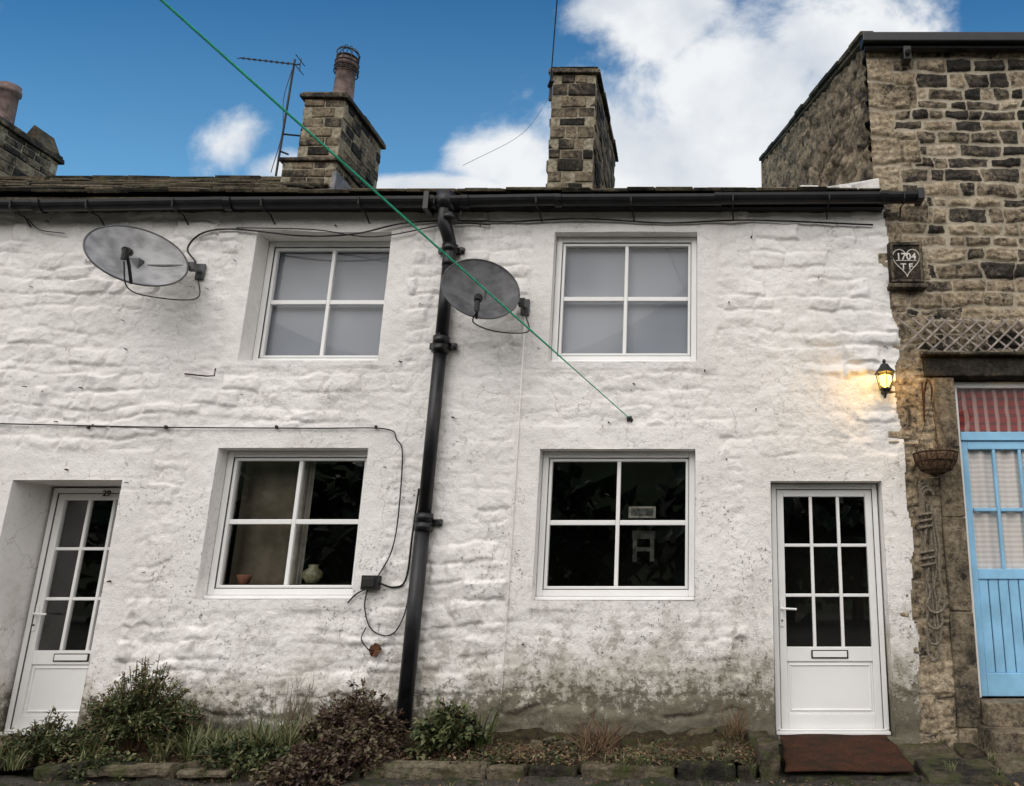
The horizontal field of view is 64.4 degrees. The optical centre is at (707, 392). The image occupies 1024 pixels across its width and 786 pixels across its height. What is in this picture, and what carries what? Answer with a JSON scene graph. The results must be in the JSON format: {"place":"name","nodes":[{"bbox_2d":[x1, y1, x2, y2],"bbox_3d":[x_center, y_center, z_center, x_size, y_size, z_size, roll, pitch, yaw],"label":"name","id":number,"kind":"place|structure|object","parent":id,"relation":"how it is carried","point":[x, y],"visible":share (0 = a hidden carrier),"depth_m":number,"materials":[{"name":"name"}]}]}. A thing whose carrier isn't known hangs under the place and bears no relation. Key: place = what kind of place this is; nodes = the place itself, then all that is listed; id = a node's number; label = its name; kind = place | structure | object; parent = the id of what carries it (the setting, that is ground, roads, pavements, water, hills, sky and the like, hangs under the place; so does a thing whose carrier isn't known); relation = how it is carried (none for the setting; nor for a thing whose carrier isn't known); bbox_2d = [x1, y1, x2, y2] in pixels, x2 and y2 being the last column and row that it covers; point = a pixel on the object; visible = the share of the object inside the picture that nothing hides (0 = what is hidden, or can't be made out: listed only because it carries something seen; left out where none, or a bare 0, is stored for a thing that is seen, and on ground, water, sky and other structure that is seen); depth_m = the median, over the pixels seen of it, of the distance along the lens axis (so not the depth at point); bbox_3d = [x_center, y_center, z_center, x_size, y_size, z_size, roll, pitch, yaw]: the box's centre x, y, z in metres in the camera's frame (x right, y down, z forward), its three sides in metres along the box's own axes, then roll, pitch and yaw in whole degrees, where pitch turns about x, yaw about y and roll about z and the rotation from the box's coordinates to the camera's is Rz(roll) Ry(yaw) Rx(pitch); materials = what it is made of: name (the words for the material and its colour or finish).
{"place":"outdoors","nodes":[
{"label":"outdoors","id":0,"kind":"place"},
{"bbox_2d":[0,0,1023,188],"label":"sky","id":1,"kind":"structure","parent":0,"point":[696,91],"materials":[{"name":"blue"}]},
{"bbox_2d":[11,696,1023,776],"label":"ground","id":2,"kind":"structure","parent":0,"point":[28,772],"depth_m":5.87,"materials":[{"name":"grey stone"}]},
{"bbox_2d":[0,744,25,774],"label":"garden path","id":3,"kind":"structure","parent":2,"relation":"on","point":[12,772],"depth_m":5.71,"materials":[{"name":"grey stone"}]},
{"bbox_2d":[0,175,549,743],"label":"whitewashed cottage","id":4,"kind":"structure","parent":2,"relation":"on","point":[232,565],"depth_m":7.15,"materials":[{"name":"white paint"}]},
{"bbox_2d":[0,81,64,176],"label":"stone chimney","id":5,"kind":"object","parent":4,"relation":"on","point":[33,151],"visible":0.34,"depth_m":11.63,"materials":[{"name":"stone"}]},
{"bbox_2d":[0,488,120,735],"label":"front door","id":6,"kind":"structure","parent":4,"relation":"in","point":[52,667],"depth_m":7.22,"materials":[{"name":"white plastic"}]},
{"bbox_2d":[82,225,205,300],"bbox_3d":[-5.018,-1.184,7.006,0.522,0.748,0.940,-10,-17,34],"label":"satellite dish","id":7,"kind":"object","parent":4,"relation":"attached to","point":[134,255],"visible":1,"depth_m":7.03,"materials":[{"name":"grey metal"}]},
{"bbox_2d":[0,423,419,651],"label":"wall cable","id":8,"kind":"object","parent":4,"relation":"attached to","point":[409,559],"depth_m":6.94,"materials":[{"name":"black plastic"}]},
{"bbox_2d":[203,451,367,598],"bbox_3d":[-3.735,1.187,7.127,1.350,1.348,0.350,0,-14,0],"label":"window","id":9,"kind":"structure","parent":4,"relation":"in","point":[272,523],"depth_m":7.15,"materials":[{"name":"white plastic"}]},
{"bbox_2d":[252,242,390,360],"bbox_3d":[-3.710,-0.877,7.611,1.320,1.308,0.149,0,-14,0],"label":"window","id":10,"kind":"structure","parent":4,"relation":"in","point":[320,300],"depth_m":7.67,"materials":[{"name":"white plastic"}]},
{"bbox_2d":[278,44,385,188],"bbox_3d":[-5.170,-3.479,10.878,0.900,2.946,1.590,0,-14,0],"label":"stone chimney","id":11,"kind":"object","parent":4,"relation":"on","point":[336,121],"visible":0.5,"depth_m":10.40,"materials":[{"name":"stone"}]},
{"bbox_2d":[237,54,304,175],"bbox_3d":[-5.771,-3.661,10.129,0.874,1.730,0.247,4,-15,-14],"label":"tv antenna","id":12,"kind":"object","parent":11,"relation":"attached to","point":[287,105],"visible":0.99,"depth_m":10.26,"materials":[{"name":"grey metal"}]},
{"bbox_2d":[360,575,381,589],"bbox_3d":[-2.890,1.626,6.676,0.144,0.121,0.101,0,-14,0],"label":"junction box","id":13,"kind":"object","parent":4,"relation":"attached to","point":[370,582],"visible":1,"depth_m":6.63,"materials":[{"name":"grey plastic"}]},
{"bbox_2d":[369,643,381,656],"bbox_3d":[-2.800,2.166,6.559,0.110,0.115,0.040,0,-14,0],"label":"dried leaf","id":14,"kind":"object","parent":4,"relation":"attached to","point":[375,649],"visible":1,"depth_m":6.55,"materials":[{"name":"brown plant"}]},
{"bbox_2d":[22,220,819,661],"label":"wall nails","id":15,"kind":"object","parent":4,"relation":"attached to","point":[242,394],"depth_m":7.13,"materials":[{"name":"black metal"}]},
{"bbox_2d":[396,189,465,732],"bbox_3d":[-2.456,0.447,6.889,0.261,4.831,0.267,0,-14,0],"label":"downpipe","id":16,"kind":"object","parent":4,"relation":"attached to","point":[424,520],"visible":0.92,"depth_m":6.83,"materials":[{"name":"black paint"}]},
{"bbox_2d":[27,218,872,262],"bbox_3d":[-2.501,-1.465,7.461,8.203,0.490,0.076,0,-14,0],"label":"aerial cable","id":17,"kind":"object","parent":4,"relation":"attached to","point":[249,228],"visible":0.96,"depth_m":7.52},
{"bbox_2d":[0,187,924,226],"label":"rain gutter","id":18,"kind":"object","parent":4,"relation":"attached to","point":[426,202],"visible":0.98,"depth_m":7.37,"materials":[{"name":"black paint"}]},
{"bbox_2d":[249,750,350,785],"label":"heather shrub","id":19,"kind":"object","parent":2,"relation":"on","point":[298,771],"visible":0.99,"depth_m":5.31,"materials":[{"name":"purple plant"}]},
{"bbox_2d":[0,727,767,772],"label":"flower bed","id":20,"kind":"object","parent":2,"relation":"on","point":[528,736],"visible":0.28,"depth_m":6.02,"materials":[{"name":"soil"}]},
{"bbox_2d":[0,706,98,765],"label":"evergreen shrub","id":21,"kind":"object","parent":20,"relation":"on","point":[40,736],"visible":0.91,"depth_m":5.73,"materials":[{"name":"green plant"}]},
{"bbox_2d":[57,746,144,781],"bbox_3d":[-4.325,2.632,5.530,0.550,0.212,0.412,0,-14,0],"label":"trailing ivy","id":22,"kind":"object","parent":20,"relation":"on","point":[104,762],"visible":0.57,"depth_m":5.48,"materials":[{"name":"green plant"}]},
{"bbox_2d":[69,655,207,753],"bbox_3d":[-4.394,2.406,6.079,0.994,0.700,0.664,0,-14,0],"label":"evergreen shrub","id":23,"kind":"object","parent":20,"relation":"on","point":[141,710],"visible":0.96,"depth_m":5.94,"materials":[{"name":"green plant"}]},
{"bbox_2d":[189,733,296,780],"bbox_3d":[-3.345,2.600,5.620,0.780,0.286,0.508,0,-14,0],"label":"trailing ivy","id":24,"kind":"object","parent":20,"relation":"on","point":[251,754],"visible":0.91,"depth_m":5.55,"materials":[{"name":"green plant"}]},
{"bbox_2d":[288,716,403,777],"bbox_3d":[-2.613,2.547,5.622,0.820,0.410,0.518,0,-14,0],"label":"heather shrub","id":25,"kind":"object","parent":20,"relation":"on","point":[347,750],"visible":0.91,"depth_m":5.53,"materials":[{"name":"brown plant"}]},
{"bbox_2d":[293,677,411,752],"bbox_3d":[-2.686,2.484,5.972,0.868,0.568,0.575,0,-14,0],"label":"heather shrub","id":26,"kind":"object","parent":20,"relation":"on","point":[378,720],"visible":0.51,"depth_m":5.90,"materials":[{"name":"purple plant"}]},
{"bbox_2d":[405,697,489,759],"bbox_3d":[-1.969,2.558,5.960,0.626,0.431,0.457,5,-15,-20],"label":"evergreen shrub","id":27,"kind":"object","parent":20,"relation":"on","point":[436,735],"visible":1,"depth_m":5.85,"materials":[{"name":"green plant"}]},
{"bbox_2d":[270,670,758,759],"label":"dead stems","id":28,"kind":"object","parent":20,"relation":"on","point":[597,744],"visible":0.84,"depth_m":5.97,"materials":[{"name":"brown plant"}]},
{"bbox_2d":[444,734,752,768],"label":"weeds","id":29,"kind":"object","parent":20,"relation":"on","point":[630,748],"visible":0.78,"depth_m":5.66,"materials":[{"name":"brown plant"}]},
{"bbox_2d":[33,759,758,781],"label":"kerb stones","id":30,"kind":"object","parent":2,"relation":"on","point":[687,770],"visible":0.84,"depth_m":5.47,"materials":[{"name":"grey stone"}]},
{"bbox_2d":[0,772,1023,785],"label":"roadside verge","id":31,"kind":"structure","parent":2,"relation":"on","point":[9,780],"depth_m":5.37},
{"bbox_2d":[0,699,1021,785],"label":"grass tufts","id":32,"kind":"object","parent":31,"relation":"on","point":[193,743],"visible":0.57,"depth_m":5.76,"materials":[{"name":"green plant"}]},
{"bbox_2d":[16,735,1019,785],"bbox_3d":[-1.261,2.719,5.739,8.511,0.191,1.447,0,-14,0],"label":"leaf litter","id":33,"kind":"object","parent":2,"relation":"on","point":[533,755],"visible":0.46,"depth_m":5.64,"materials":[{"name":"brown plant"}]},
{"bbox_2d":[479,724,780,779],"bbox_3d":[-0.691,2.763,5.912,2.460,0.319,1.036,0,-14,0],"label":"stone edging","id":34,"kind":"object","parent":2,"relation":"on","point":[765,747],"visible":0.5,"depth_m":5.82,"materials":[{"name":"stone"}]},
{"bbox_2d":[418,178,921,743],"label":"whitewashed cottage","id":35,"kind":"structure","parent":2,"relation":"on","point":[672,570],"depth_m":7.09,"materials":[{"name":"white paint"}]},
{"bbox_2d":[160,0,627,416],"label":"washing line","id":36,"kind":"object","parent":35,"relation":"attached to","point":[319,141],"visible":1,"depth_m":4.92,"materials":[{"name":"green plastic"}]},
{"bbox_2d":[441,258,529,333],"bbox_3d":[-1.921,-0.876,6.978,0.866,0.728,0.362,13,-20,-42],"label":"satellite dish","id":37,"kind":"object","parent":35,"relation":"attached to","point":[464,293],"visible":0.98,"depth_m":6.98,"materials":[{"name":"grey metal"}]},
{"bbox_2d":[497,316,525,715],"bbox_3d":[-1.726,0.974,6.869,0.042,3.502,0.015,9,-17,-31],"label":"white conduit","id":38,"kind":"object","parent":35,"relation":"attached to","point":[512,519],"visible":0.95,"depth_m":6.84,"materials":[{"name":"white plastic"}]},
{"bbox_2d":[546,67,618,188],"bbox_3d":[-1.760,-2.973,11.072,0.696,2.260,2.208,0,-14,0],"label":"stone chimney","id":39,"kind":"object","parent":35,"relation":"on","point":[582,147],"visible":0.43,"depth_m":10.17,"materials":[{"name":"stone"}]},
{"bbox_2d":[464,70,553,164],"bbox_3d":[-2.362,-3.400,9.470,0.120,2.002,1.264,-9,-17,32],"label":"cable","id":40,"kind":"object","parent":39,"relation":"attached to","point":[550,83],"visible":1,"depth_m":10.11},
{"bbox_2d":[550,0,557,78],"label":"overhead cable","id":41,"kind":"object","parent":39,"relation":"attached to","point":[554,38],"depth_m":9.03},
{"bbox_2d":[535,452,694,599],"bbox_3d":[-0.810,1.272,7.351,1.396,1.314,0.865,0,-14,0],"label":"window","id":42,"kind":"structure","parent":35,"relation":"in","point":[543,591],"depth_m":7.00,"materials":[{"name":"white plastic"}]},
{"bbox_2d":[550,238,696,361],"bbox_3d":[-0.790,-0.897,7.512,1.400,1.318,0.149,0,-14,0],"label":"window","id":43,"kind":"structure","parent":35,"relation":"in","point":[616,299],"depth_m":7.56,"materials":[{"name":"white plastic"}]},
{"bbox_2d":[771,484,894,734],"bbox_3d":[1.055,1.959,7.234,1.200,2.310,0.972,0,-14,0],"label":"front door","id":44,"kind":"structure","parent":35,"relation":"in","point":[830,677],"depth_m":6.96,"materials":[{"name":"white plastic"}]},
{"bbox_2d":[874,359,894,397],"bbox_3d":[1.600,-0.127,7.049,0.172,0.359,0.256,0,-14,0],"label":"wall lantern","id":45,"kind":"object","parent":35,"relation":"attached to","point":[885,372],"depth_m":6.98,"materials":[{"name":"black"}]},
{"bbox_2d":[761,162,1023,671],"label":"wall","id":46,"kind":"structure","parent":2,"relation":"on","point":[988,588],"depth_m":12.47,"materials":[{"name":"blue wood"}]},
{"bbox_2d":[761,41,871,161],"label":"roof","id":47,"kind":"structure","parent":46,"relation":"on","point":[850,57],"depth_m":9.79,"materials":[{"name":"stone"}]},
{"bbox_2d":[762,51,872,187],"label":"gable wall","id":48,"kind":"structure","parent":46,"relation":"attached to","point":[825,141],"depth_m":9.32,"materials":[{"name":"brown stone"}]},
{"bbox_2d":[759,31,873,160],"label":"verge stones","id":49,"kind":"object","parent":48,"relation":"on","point":[828,74],"visible":0.56,"depth_m":9.87,"materials":[{"name":"sandstone"}]},
{"bbox_2d":[779,742,1023,785],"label":"paving slabs","id":50,"kind":"structure","parent":2,"relation":"on","point":[926,760],"depth_m":5.62,"materials":[{"name":"stone"}]},
{"bbox_2d":[780,734,914,772],"bbox_3d":[1.007,2.735,5.932,0.933,0.096,0.975,0,-14,0],"label":"doormat","id":51,"kind":"object","parent":50,"relation":"on","point":[840,753],"visible":1,"depth_m":5.83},
{"bbox_2d":[866,53,1023,747],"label":"front wall","id":52,"kind":"structure","parent":2,"relation":"on","point":[947,131],"depth_m":7.60,"materials":[{"name":"brown stone"}]},
{"bbox_2d":[901,46,911,65],"bbox_3d":[2.030,-3.452,7.931,0.080,0.160,0.169,0,-14,0],"label":"security light","id":53,"kind":"object","parent":52,"relation":"attached to","point":[906,56],"visible":1,"depth_m":7.90,"materials":[{"name":"grey plastic"}]},
{"bbox_2d":[887,242,927,291],"bbox_3d":[1.889,-1.211,7.424,0.364,0.479,0.135,0,-14,0],"label":"date stone","id":54,"kind":"object","parent":52,"relation":"attached to","point":[905,267],"visible":1,"depth_m":7.39,"materials":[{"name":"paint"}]},
{"bbox_2d":[917,479,945,661],"bbox_3d":[1.929,1.504,6.686,0.193,1.543,0.084,0,-14,0],"label":"coiled rope","id":55,"kind":"object","parent":52,"relation":"hanging from","point":[927,566],"visible":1,"depth_m":6.68,"materials":[{"name":"grey fabric"}]},
{"bbox_2d":[912,379,958,475],"bbox_3d":[1.990,0.286,6.866,0.394,0.889,0.430,0,-14,0],"label":"hanging basket","id":56,"kind":"object","parent":52,"relation":"attached to","point":[938,461],"visible":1,"depth_m":6.68,"materials":[{"name":"metal"}]},
{"bbox_2d":[860,32,1023,52],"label":"gutter","id":57,"kind":"object","parent":52,"relation":"attached to","point":[947,42],"visible":1,"depth_m":7.93,"materials":[{"name":"black paint"}]},
{"bbox_2d":[897,317,1023,351],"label":"wall trellis","id":58,"kind":"object","parent":52,"relation":"attached to","point":[964,336],"depth_m":7.24,"materials":[{"name":"wood"}]},
{"bbox_2d":[920,352,1023,755],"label":"door surround","id":59,"kind":"object","parent":52,"relation":"attached to","point":[985,726],"visible":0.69,"depth_m":6.75,"materials":[{"name":"stone"}]},
{"bbox_2d":[954,382,1023,697],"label":"blue door","id":60,"kind":"structure","parent":59,"relation":"attached to","point":[989,385],"depth_m":7.24,"materials":[{"name":"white wood"}]},
{"bbox_2d":[957,389,1023,431],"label":"curtain","id":61,"kind":"object","parent":60,"relation":"hanging from","point":[991,410],"visible":0.67,"depth_m":7.29,"materials":[{"name":"red fabric"}]},
{"bbox_2d":[960,432,1023,440],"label":"transom bar","id":62,"kind":"object","parent":60,"relation":"attached to","point":[992,436],"visible":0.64,"depth_m":7.15,"materials":[{"name":"blue paint"}]},
{"bbox_2d":[961,441,1023,695],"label":"leaf","id":63,"kind":"object","parent":60,"relation":"attached to","point":[1002,681],"visible":1,"depth_m":6.82,"materials":[{"name":"blue paint"}]},
{"bbox_2d":[968,450,1023,580],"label":"curtain","id":64,"kind":"object","parent":63,"relation":"hanging from","point":[985,523],"visible":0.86,"depth_m":7.07,"materials":[{"name":"fabric"}]}
]}

